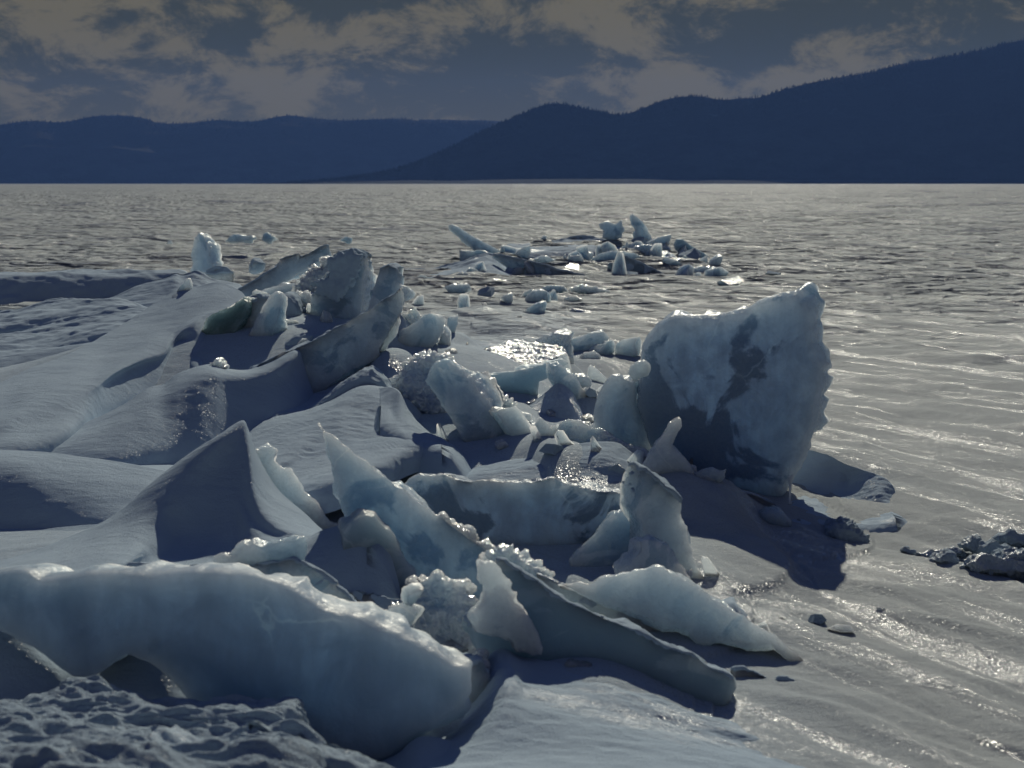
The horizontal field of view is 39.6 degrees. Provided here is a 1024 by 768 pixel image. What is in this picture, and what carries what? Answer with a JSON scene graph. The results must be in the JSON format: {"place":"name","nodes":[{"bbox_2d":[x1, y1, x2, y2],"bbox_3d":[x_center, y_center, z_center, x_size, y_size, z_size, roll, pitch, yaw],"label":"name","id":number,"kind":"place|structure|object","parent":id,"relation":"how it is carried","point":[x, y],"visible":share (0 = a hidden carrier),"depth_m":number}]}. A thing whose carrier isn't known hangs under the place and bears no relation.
{"place":"outdoors","nodes":[
{"label":"outdoors","id":0,"kind":"place"},
{"bbox_2d":[0,115,496,183],"bbox_3d":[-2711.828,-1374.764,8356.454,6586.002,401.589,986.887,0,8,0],"label":"hills","id":1,"kind":"structure","parent":0,"point":[98,153],"depth_m":8104.75},
{"bbox_2d":[0,113,499,141],"bbox_3d":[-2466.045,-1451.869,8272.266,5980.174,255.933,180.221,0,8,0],"label":"forest","id":2,"kind":"object","parent":1,"relation":"on","point":[213,124],"visible":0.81,"depth_m":8308.89},
{"bbox_2d":[368,263,415,309],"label":"ice block","id":3,"kind":"structure","parent":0,"point":[390,280],"depth_m":9.23},
{"bbox_2d":[448,224,499,252],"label":"ice slab","id":4,"kind":"structure","parent":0,"point":[470,241],"depth_m":26.96},
{"bbox_2d":[0,184,1023,767],"bbox_3d":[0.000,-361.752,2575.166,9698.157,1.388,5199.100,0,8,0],"label":"frozen lake","id":5,"kind":"structure","parent":0,"point":[920,286],"depth_m":11.69},
{"bbox_2d":[0,342,90,367],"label":"snow drift","id":6,"kind":"object","parent":5,"relation":"on","point":[10,358],"visible":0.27,"depth_m":10.29},
{"bbox_2d":[0,298,144,333],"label":"snow drift","id":7,"kind":"object","parent":5,"relation":"on","point":[46,312],"visible":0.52,"depth_m":12.18},
{"bbox_2d":[0,305,147,352],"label":"snow drift","id":8,"kind":"object","parent":5,"relation":"on","point":[81,328],"visible":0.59,"depth_m":11.14},
{"bbox_2d":[0,450,165,528],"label":"snow drift","id":9,"kind":"object","parent":5,"relation":"on","point":[41,490],"visible":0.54,"depth_m":6.71},
{"bbox_2d":[0,631,185,700],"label":"snow drift","id":10,"kind":"object","parent":5,"relation":"on","point":[26,670],"visible":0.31,"depth_m":4.14},
{"bbox_2d":[0,282,244,451],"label":"snow drift","id":11,"kind":"object","parent":5,"relation":"on","point":[49,406],"visible":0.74,"depth_m":8.63},
{"bbox_2d":[244,293,269,327],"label":"ice slab","id":12,"kind":"structure","parent":11,"relation":"on","point":[259,301],"depth_m":9.36},
{"bbox_2d":[248,291,287,335],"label":"ice slab","id":13,"kind":"structure","parent":11,"relation":"on","point":[270,319],"depth_m":9.19},
{"bbox_2d":[0,420,321,570],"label":"snow drift","id":14,"kind":"object","parent":5,"relation":"on","point":[208,501],"visible":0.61,"depth_m":5.62},
{"bbox_2d":[255,443,337,528],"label":"ice slab","id":15,"kind":"structure","parent":14,"relation":"on","point":[287,484],"depth_m":6.16},
{"bbox_2d":[338,508,416,591],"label":"ice slab","id":16,"kind":"structure","parent":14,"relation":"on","point":[362,527],"depth_m":5.11},
{"bbox_2d":[0,675,326,743],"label":"snow drift","id":17,"kind":"object","parent":5,"relation":"on","point":[95,701],"visible":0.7,"depth_m":3.56},
{"bbox_2d":[0,725,326,767],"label":"snow drift","id":18,"kind":"object","parent":5,"relation":"on","point":[80,746],"visible":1,"depth_m":2.90},
{"bbox_2d":[110,270,241,306],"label":"snow drift","id":19,"kind":"object","parent":5,"relation":"on","point":[148,294],"visible":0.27,"depth_m":13.13},
{"bbox_2d":[50,340,312,464],"bbox_3d":[-1.789,0.288,8.076,2.671,0.941,1.031,-7,11,-41],"label":"snow drift","id":20,"kind":"object","parent":5,"relation":"on","point":[176,418],"visible":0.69,"depth_m":7.84},
{"bbox_2d":[250,287,403,392],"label":"ice slab","id":21,"kind":"structure","parent":20,"relation":"on","point":[334,355],"depth_m":8.53},
{"bbox_2d":[380,313,400,351],"bbox_3d":[-0.746,-0.311,8.669,0.131,0.254,0.070,-3,8,-18],"label":"ice shard","id":22,"kind":"object","parent":21,"relation":"on","point":[393,332],"visible":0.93,"depth_m":8.64},
{"bbox_2d":[190,232,223,272],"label":"ice pillar","id":23,"kind":"structure","parent":5,"relation":"on","point":[206,253],"depth_m":14.17},
{"bbox_2d":[205,266,234,281],"bbox_3d":[-2.857,-1.055,14.035,0.293,0.234,0.308,0,8,0],"label":"ice fragment","id":24,"kind":"object","parent":5,"relation":"on","point":[224,273],"visible":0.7,"depth_m":13.91},
{"bbox_2d":[201,297,256,334],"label":"ice block","id":25,"kind":"structure","parent":5,"relation":"on","point":[234,317],"depth_m":9.30},
{"bbox_2d":[140,394,324,469],"bbox_3d":[-1.890,0.396,7.891,2.678,0.649,2.168,0,8,0],"label":"snow drift","id":26,"kind":"object","parent":5,"relation":"on","point":[311,400],"visible":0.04,"depth_m":8.07},
{"bbox_2d":[0,560,472,760],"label":"ice slab","id":27,"kind":"structure","parent":5,"relation":"on","point":[371,680],"depth_m":3.99},
{"bbox_2d":[226,234,256,243],"bbox_3d":[-5.930,-3.183,31.199,0.690,0.220,0.232,2,8,15],"label":"ice piece","id":28,"kind":"object","parent":5,"relation":"on","point":[237,238],"visible":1,"depth_m":31.12},
{"bbox_2d":[127,556,356,601],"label":"ice slab","id":29,"kind":"structure","parent":5,"relation":"on","point":[322,581],"depth_m":4.62},
{"bbox_2d":[213,535,307,564],"bbox_3d":[-0.830,0.559,4.724,0.310,0.129,0.162,0,8,0],"label":"ice fragment","id":30,"kind":"object","parent":29,"relation":"on","point":[252,551],"visible":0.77,"depth_m":4.66},
{"bbox_2d":[249,257,265,273],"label":"ice block","id":31,"kind":"structure","parent":5,"relation":"on","point":[256,265],"depth_m":11.98},
{"bbox_2d":[261,282,294,294],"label":"ice slab","id":32,"kind":"structure","parent":5,"relation":"on","point":[283,287],"depth_m":10.52},
{"bbox_2d":[238,244,331,296],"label":"ice slab","id":33,"kind":"structure","parent":5,"relation":"on","point":[289,268],"depth_m":11.09},
{"bbox_2d":[284,291,302,315],"bbox_3d":[-1.523,-0.525,9.841,0.167,0.234,0.380,0,8,0],"label":"block","id":34,"kind":"object","parent":5,"relation":"on","point":[295,306],"visible":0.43,"depth_m":9.67},
{"bbox_2d":[285,333,312,345],"bbox_3d":[-1.385,-0.248,9.116,0.226,0.164,0.204,0,8,0],"label":"snow mound","id":35,"kind":"object","parent":5,"relation":"on","point":[295,339],"visible":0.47,"depth_m":9.03},
{"bbox_2d":[228,721,393,767],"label":"snow drift","id":36,"kind":"object","parent":5,"relation":"on","point":[335,756],"visible":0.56,"depth_m":3.12},
{"bbox_2d":[291,255,331,291],"bbox_3d":[-1.444,-0.763,10.523,0.358,0.380,0.390,0,8,0],"label":"ice lump","id":37,"kind":"object","parent":5,"relation":"on","point":[313,274],"visible":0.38,"depth_m":10.39},
{"bbox_2d":[310,248,377,319],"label":"ice block","id":38,"kind":"structure","parent":5,"relation":"on","point":[346,285],"depth_m":9.71},
{"bbox_2d":[309,365,391,408],"bbox_3d":[-0.910,0.027,8.145,0.486,0.267,0.381,0,8,0],"label":"snow mound","id":39,"kind":"object","parent":5,"relation":"on","point":[372,375],"visible":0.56,"depth_m":7.98},
{"bbox_2d":[305,526,400,598],"bbox_3d":[-0.690,0.827,5.208,0.882,0.663,0.725,0,8,0],"label":"snow drift","id":40,"kind":"object","parent":5,"relation":"on","point":[370,569],"visible":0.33,"depth_m":5.04},
{"bbox_2d":[347,590,401,609],"bbox_3d":[-0.465,0.775,4.915,0.241,0.117,0.098,1,8,10],"label":"ice fragment","id":41,"kind":"object","parent":40,"relation":"on","point":[383,602],"visible":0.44,"depth_m":4.91},
{"bbox_2d":[250,385,470,513],"bbox_3d":[-0.984,0.447,7.464,1.467,0.753,2.473,-2,8,-13],"label":"snow drift","id":42,"kind":"object","parent":5,"relation":"on","point":[296,440],"visible":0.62,"depth_m":7.08},
{"bbox_2d":[318,423,484,600],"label":"ice slab","id":43,"kind":"structure","parent":5,"relation":"on","point":[428,539],"depth_m":5.32},
{"bbox_2d":[438,511,495,551],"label":"ice crystals","id":44,"kind":"object","parent":43,"relation":"on","point":[468,531],"visible":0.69,"depth_m":5.38},
{"bbox_2d":[387,602,423,626],"bbox_3d":[-0.360,0.751,4.619,0.129,0.118,0.130,2,8,12],"label":"ice block","id":45,"kind":"object","parent":5,"relation":"on","point":[412,614],"depth_m":4.56},
{"bbox_2d":[401,583,423,605],"bbox_3d":[-0.317,0.677,4.553,0.071,0.070,0.070,-2,8,-15],"label":"ice fragment","id":46,"kind":"object","parent":45,"relation":"on","point":[411,593],"visible":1,"depth_m":4.54},
{"bbox_2d":[402,307,420,324],"bbox_3d":[-0.678,-0.423,9.405,0.147,0.189,0.166,-1,8,-10],"label":"ice fragment","id":47,"kind":"object","parent":5,"relation":"on","point":[411,316],"visible":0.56,"depth_m":9.33},
{"bbox_2d":[379,736,451,767],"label":"snow drift","id":48,"kind":"object","parent":5,"relation":"on","point":[421,752],"visible":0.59,"depth_m":3.86},
{"bbox_2d":[374,387,469,476],"bbox_3d":[-0.553,0.362,7.452,0.573,0.607,1.966,-5,9,-30],"label":"snow drift","id":49,"kind":"object","parent":5,"relation":"on","point":[394,416],"visible":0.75,"depth_m":7.09},
{"bbox_2d":[398,313,445,347],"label":"ice slab","id":50,"kind":"structure","parent":5,"relation":"on","point":[426,330],"depth_m":9.03},
{"bbox_2d":[385,569,477,653],"bbox_3d":[-0.275,0.843,4.888,0.416,0.440,0.473,0,8,0],"label":"ice lump","id":51,"kind":"object","parent":5,"relation":"on","point":[446,603],"visible":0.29,"depth_m":4.76},
{"bbox_2d":[439,324,450,345],"bbox_3d":[-0.439,-0.282,9.225,0.087,0.199,0.141,0,8,0],"label":"ice block","id":52,"kind":"object","parent":5,"relation":"on","point":[445,337],"depth_m":9.16},
{"bbox_2d":[389,349,517,413],"bbox_3d":[-0.321,0.073,7.978,0.731,0.542,0.515,0,8,0],"label":"ice lump","id":53,"kind":"object","parent":5,"relation":"on","point":[408,381],"visible":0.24,"depth_m":7.82},
{"bbox_2d":[445,283,471,293],"bbox_3d":[-0.785,-1.365,20.626,0.393,0.197,0.240,0,8,0],"label":"ice piece","id":54,"kind":"object","parent":5,"relation":"on","point":[460,288],"visible":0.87,"depth_m":20.53},
{"bbox_2d":[459,250,487,260],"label":"ice slab","id":55,"kind":"structure","parent":5,"relation":"on","point":[465,254],"depth_m":26.46},
{"bbox_2d":[425,358,531,441],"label":"ice block","id":56,"kind":"structure","parent":5,"relation":"on","point":[468,399],"depth_m":7.34},
{"bbox_2d":[488,406,530,435],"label":"ice block","id":57,"kind":"structure","parent":56,"relation":"on","point":[512,421],"depth_m":7.32},
{"bbox_2d":[404,473,619,544],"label":"ice slab","id":58,"kind":"structure","parent":5,"relation":"on","point":[551,510],"depth_m":6.06},
{"bbox_2d":[478,543,554,578],"bbox_3d":[0.018,0.663,5.166,0.282,0.190,0.151,0,8,0],"label":"ice lump","id":59,"kind":"object","parent":5,"relation":"on","point":[524,560],"visible":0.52,"depth_m":5.11},
{"bbox_2d":[483,339,568,364],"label":"ice slab","id":60,"kind":"structure","parent":5,"relation":"on","point":[521,352],"depth_m":9.28},
{"bbox_2d":[523,301,546,313],"bbox_3d":[0.248,-0.832,16.683,0.286,0.294,0.268,3,8,18],"label":"ice piece","id":61,"kind":"object","parent":5,"relation":"on","point":[539,307],"visible":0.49,"depth_m":16.58},
{"bbox_2d":[492,254,583,274],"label":"ice slab","id":62,"kind":"structure","parent":5,"relation":"on","point":[510,263],"depth_m":23.83},
{"bbox_2d":[525,289,550,301],"bbox_3d":[0.341,-1.131,18.647,0.353,0.233,0.248,0,8,0],"label":"ice piece","id":63,"kind":"object","parent":5,"relation":"on","point":[537,295],"visible":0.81,"depth_m":18.55},
{"bbox_2d":[539,443,563,454],"bbox_3d":[0.197,0.313,6.854,0.100,0.063,0.111,9,12,41],"label":"ice chip","id":64,"kind":"object","parent":5,"relation":"on","point":[550,448],"visible":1,"depth_m":6.82},
{"bbox_2d":[466,441,642,487],"bbox_3d":[0.216,0.599,6.991,1.470,0.627,1.167,0,8,0],"label":"snow drift","id":65,"kind":"object","parent":5,"relation":"on","point":[594,466],"visible":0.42,"depth_m":6.75},
{"bbox_2d":[534,417,557,435],"bbox_3d":[0.175,0.239,7.255,0.141,0.143,0.105,0,8,0],"label":"ice shard","id":66,"kind":"object","parent":65,"relation":"on","point":[544,428],"visible":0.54,"depth_m":7.21},
{"bbox_2d":[557,419,648,457],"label":"ice slab","id":67,"kind":"structure","parent":65,"relation":"on","point":[579,431],"depth_m":7.14},
{"bbox_2d":[536,328,573,363],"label":"ice block","id":68,"kind":"structure","parent":5,"relation":"on","point":[563,337],"depth_m":9.47},
{"bbox_2d":[529,383,583,420],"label":"snow drift","id":69,"kind":"object","parent":5,"relation":"on","point":[559,399],"visible":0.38,"depth_m":7.96},
{"bbox_2d":[489,358,567,395],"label":"ice slab","id":70,"kind":"structure","parent":69,"relation":"on","point":[525,378],"depth_m":8.38},
{"bbox_2d":[546,361,586,399],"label":"ice slab","id":71,"kind":"structure","parent":69,"relation":"on","point":[557,372],"depth_m":8.10},
{"bbox_2d":[554,430,574,444],"bbox_3d":[0.265,0.274,6.945,0.112,0.108,0.058,-2,8,-17],"label":"ice shard","id":72,"kind":"object","parent":5,"relation":"on","point":[561,438],"visible":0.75,"depth_m":6.92},
{"bbox_2d":[568,284,609,293],"bbox_3d":[1.116,-1.353,20.630,0.614,0.202,0.220,0,8,3],"label":"ice piece","id":73,"kind":"object","parent":5,"relation":"on","point":[582,289],"visible":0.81,"depth_m":20.54},
{"bbox_2d":[571,329,608,351],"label":"ice block","id":74,"kind":"structure","parent":5,"relation":"on","point":[587,341],"depth_m":12.52},
{"bbox_2d":[587,365,606,382],"bbox_3d":[0.564,-0.044,9.398,0.171,0.194,0.059,-24,0,7],"label":"ice plate","id":75,"kind":"object","parent":5,"relation":"on","point":[595,374],"visible":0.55,"depth_m":9.37},
{"bbox_2d":[536,573,660,631],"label":"ice slab","id":76,"kind":"structure","parent":5,"relation":"on","point":[585,602],"depth_m":5.03},
{"bbox_2d":[588,340,614,354],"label":"ice block","id":77,"kind":"structure","parent":5,"relation":"on","point":[606,347],"depth_m":12.30},
{"bbox_2d":[591,251,640,260],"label":"ice slab","id":78,"kind":"structure","parent":5,"relation":"on","point":[609,255],"depth_m":25.99},
{"bbox_2d":[611,251,626,274],"bbox_3d":[1.852,-2.035,24.418,0.269,0.506,0.187,1,-9,41],"label":"ice chip","id":79,"kind":"object","parent":5,"relation":"on","point":[619,266],"visible":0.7,"depth_m":24.36},
{"bbox_2d":[593,374,650,450],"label":"ice block","id":80,"kind":"structure","parent":5,"relation":"on","point":[617,413],"depth_m":7.46},
{"bbox_2d":[628,360,650,381],"bbox_3d":[0.634,-0.067,7.088,0.111,0.114,0.104,0,8,0],"label":"ice cobble","id":81,"kind":"object","parent":80,"relation":"on","point":[639,369],"visible":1,"depth_m":7.04},
{"bbox_2d":[615,336,641,356],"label":"ice block","id":82,"kind":"structure","parent":5,"relation":"on","point":[631,347],"depth_m":12.29},
{"bbox_2d":[607,255,661,272],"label":"ice slab","id":83,"kind":"structure","parent":5,"relation":"on","point":[633,265],"depth_m":24.85},
{"bbox_2d":[629,214,651,240],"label":"ice slab","id":84,"kind":"structure","parent":5,"relation":"on","point":[639,226],"depth_m":28.35},
{"bbox_2d":[613,535,690,578],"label":"ice block","id":85,"kind":"structure","parent":5,"relation":"on","point":[644,551],"depth_m":5.32},
{"bbox_2d":[643,417,694,474],"bbox_3d":[0.736,0.309,6.663,0.251,0.315,0.110,0,8,0],"label":"ice shard","id":86,"kind":"object","parent":5,"relation":"on","point":[664,455],"visible":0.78,"depth_m":6.62},
{"bbox_2d":[557,564,802,660],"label":"ice slab","id":87,"kind":"structure","parent":5,"relation":"on","point":[661,598],"depth_m":4.94},
{"bbox_2d":[673,239,709,257],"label":"ice slab","id":88,"kind":"structure","parent":5,"relation":"on","point":[678,244],"depth_m":27.52},
{"bbox_2d":[701,556,718,575],"bbox_3d":[0.778,0.724,5.594,0.059,0.126,0.031,-20,18,12],"label":"ice plate","id":89,"kind":"object","parent":5,"relation":"on","point":[709,568],"visible":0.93,"depth_m":5.58},
{"bbox_2d":[695,467,725,482],"bbox_3d":[0.920,0.435,6.667,0.166,0.102,0.078,0,8,0],"label":"ice shard","id":90,"kind":"object","parent":5,"relation":"on","point":[712,474],"visible":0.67,"depth_m":6.64},
{"bbox_2d":[682,518,746,616],"bbox_3d":[0.803,0.892,5.966,0.255,0.542,2.122,0,8,-3],"label":"snow drift","id":91,"kind":"object","parent":5,"relation":"on","point":[731,602],"visible":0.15,"depth_m":5.26},
{"bbox_2d":[704,267,728,275],"bbox_3d":[3.441,-1.836,24.135,0.380,0.294,0.309,-40,16,-30],"label":"ice chip","id":92,"kind":"object","parent":5,"relation":"on","point":[718,271],"visible":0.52,"depth_m":24.04},
{"bbox_2d":[717,276,743,285],"bbox_3d":[3.435,-1.599,22.561,0.313,0.181,0.581,-17,0,-21],"label":"ice chip","id":93,"kind":"object","parent":5,"relation":"on","point":[735,280],"visible":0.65,"depth_m":22.40},
{"bbox_2d":[730,665,766,677],"bbox_3d":[0.784,0.970,4.673,0.141,0.103,0.098,0,8,0],"label":"ice plate","id":94,"kind":"object","parent":5,"relation":"on","point":[740,671],"visible":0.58,"depth_m":4.64},
{"bbox_2d":[759,506,790,526],"bbox_3d":[1.214,0.623,6.589,0.147,0.105,0.138,0,8,0],"label":"ice fragment","id":95,"kind":"object","parent":5,"relation":"on","point":[773,515],"visible":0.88,"depth_m":6.53},
{"bbox_2d":[824,515,869,542],"bbox_3d":[1.533,0.674,6.540,0.206,0.144,0.260,0,8,0],"label":"snow lump","id":96,"kind":"object","parent":5,"relation":"on","point":[843,528],"visible":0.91,"depth_m":6.43},
{"bbox_2d":[914,545,967,557],"bbox_3d":[1.893,0.753,6.287,0.247,0.075,0.067,0,8,0],"label":"snow chunk","id":97,"kind":"object","parent":5,"relation":"on","point":[956,550],"visible":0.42,"depth_m":6.28},
{"bbox_2d":[928,548,959,562],"bbox_3d":[1.853,0.751,6.130,0.106,0.096,0.141,-2,8,-11],"label":"snow chunk","id":98,"kind":"object","parent":5,"relation":"on","point":[944,555],"visible":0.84,"depth_m":6.07},
{"bbox_2d":[957,534,981,553],"bbox_3d":[2.024,0.707,6.301,0.095,0.100,0.153,0,8,0],"label":"snow chunk","id":99,"kind":"object","parent":5,"relation":"on","point":[968,543],"visible":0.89,"depth_m":6.25},
{"bbox_2d":[959,552,1023,578],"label":"snow chunk","id":100,"kind":"object","parent":5,"relation":"on","point":[989,564],"visible":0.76,"depth_m":5.95},
{"bbox_2d":[974,538,1009,554],"bbox_3d":[2.101,0.729,6.235,0.156,0.125,0.160,0,8,0],"label":"snow chunk","id":101,"kind":"object","parent":5,"relation":"on","point":[989,546],"visible":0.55,"depth_m":6.17},
{"bbox_2d":[991,528,1023,547],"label":"snow chunk","id":102,"kind":"object","parent":5,"relation":"on","point":[1011,537],"visible":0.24,"depth_m":6.32},
{"bbox_2d":[991,546,1023,560],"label":"snow chunk","id":103,"kind":"object","parent":5,"relation":"on","point":[1016,553],"visible":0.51,"depth_m":6.00},
{"bbox_2d":[0,0,1023,124],"label":"sky","id":104,"kind":"structure","parent":0,"point":[179,61]},
{"bbox_2d":[599,220,624,239],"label":"ice slab","id":105,"kind":"structure","parent":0,"point":[611,231],"depth_m":28.85},
{"bbox_2d":[256,179,1023,183],"bbox_3d":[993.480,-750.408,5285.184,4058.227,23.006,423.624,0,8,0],"label":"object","id":106,"kind":"structure","parent":0,"point":[611,181],"depth_m":5225.43},
{"bbox_2d":[321,40,1023,181],"bbox_3d":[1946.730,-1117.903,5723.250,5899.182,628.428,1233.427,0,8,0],"label":"hills","id":107,"kind":"structure","parent":0,"point":[966,130],"depth_m":5529.39},
{"bbox_2d":[287,37,1023,182],"bbox_3d":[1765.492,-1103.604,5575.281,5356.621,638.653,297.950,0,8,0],"label":"forest","id":108,"kind":"object","parent":107,"relation":"on","point":[473,137],"visible":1,"depth_m":5686.76},
{"label":"snow field","id":109,"kind":"structure","parent":0,"visible":0},
{"bbox_2d":[40,524,96,530],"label":"snow drift","id":110,"kind":"object","parent":109,"relation":"on","point":[73,528],"visible":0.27,"depth_m":6.46},
{"bbox_2d":[0,269,187,304],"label":"snow drift","id":111,"kind":"object","parent":109,"relation":"on","point":[17,287],"visible":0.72,"depth_m":19.47},
{"bbox_2d":[414,253,511,277],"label":"snow drift","id":112,"kind":"object","parent":109,"relation":"on","point":[492,265],"visible":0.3,"depth_m":24.15},
{"bbox_2d":[507,238,620,257],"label":"snow drift","id":113,"kind":"object","parent":109,"relation":"on","point":[551,251],"visible":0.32,"depth_m":28.44},
{"bbox_2d":[423,649,804,767],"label":"snow drift","id":114,"kind":"object","parent":109,"relation":"on","point":[523,712],"visible":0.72,"depth_m":3.96},
{"bbox_2d":[461,652,491,703],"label":"ice block","id":115,"kind":"structure","parent":114,"relation":"on","point":[480,678],"depth_m":4.20},
{"bbox_2d":[472,648,490,670],"bbox_3d":[-0.094,0.839,4.315,0.062,0.060,0.123,0,8,0],"label":"ice fragment","id":116,"kind":"object","parent":114,"relation":"on","point":[483,653],"visible":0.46,"depth_m":4.31},
{"bbox_2d":[467,559,542,655],"bbox_3d":[-0.026,0.686,4.388,0.231,0.302,0.088,-1,8,-9],"label":"ice shard","id":117,"kind":"object","parent":114,"relation":"on","point":[497,609],"visible":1,"depth_m":4.35},
{"bbox_2d":[564,658,591,667],"bbox_3d":[0.204,0.869,4.384,0.089,0.047,0.065,0,8,0],"label":"ice fragment","id":118,"kind":"object","parent":114,"relation":"on","point":[571,662],"visible":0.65,"depth_m":4.36},
{"bbox_2d":[462,557,735,705],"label":"ice slab","id":119,"kind":"structure","parent":114,"relation":"on","point":[564,627],"depth_m":4.45},
{"bbox_2d":[791,450,906,532],"bbox_3d":[1.525,0.693,7.353,1.196,0.627,1.770,0,8,0],"label":"snow drift","id":120,"kind":"object","parent":109,"relation":"on","point":[820,473],"visible":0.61,"depth_m":7.37},
{"bbox_2d":[637,282,833,496],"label":"ice slab","id":121,"kind":"structure","parent":120,"relation":"on","point":[740,391],"depth_m":7.17},
{"bbox_2d":[742,490,781,508],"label":"ice slab","id":122,"kind":"structure","parent":120,"relation":"on","point":[761,500],"depth_m":6.85},
{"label":"snow drift","id":123,"kind":"object","parent":109,"relation":"on","visible":0},
{"bbox_2d":[569,509,629,566],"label":"ice slab","id":124,"kind":"structure","parent":123,"relation":"on","point":[606,543],"depth_m":5.76},
{"bbox_2d":[619,461,704,578],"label":"ice slab","id":125,"kind":"structure","parent":123,"relation":"on","point":[650,503],"depth_m":5.55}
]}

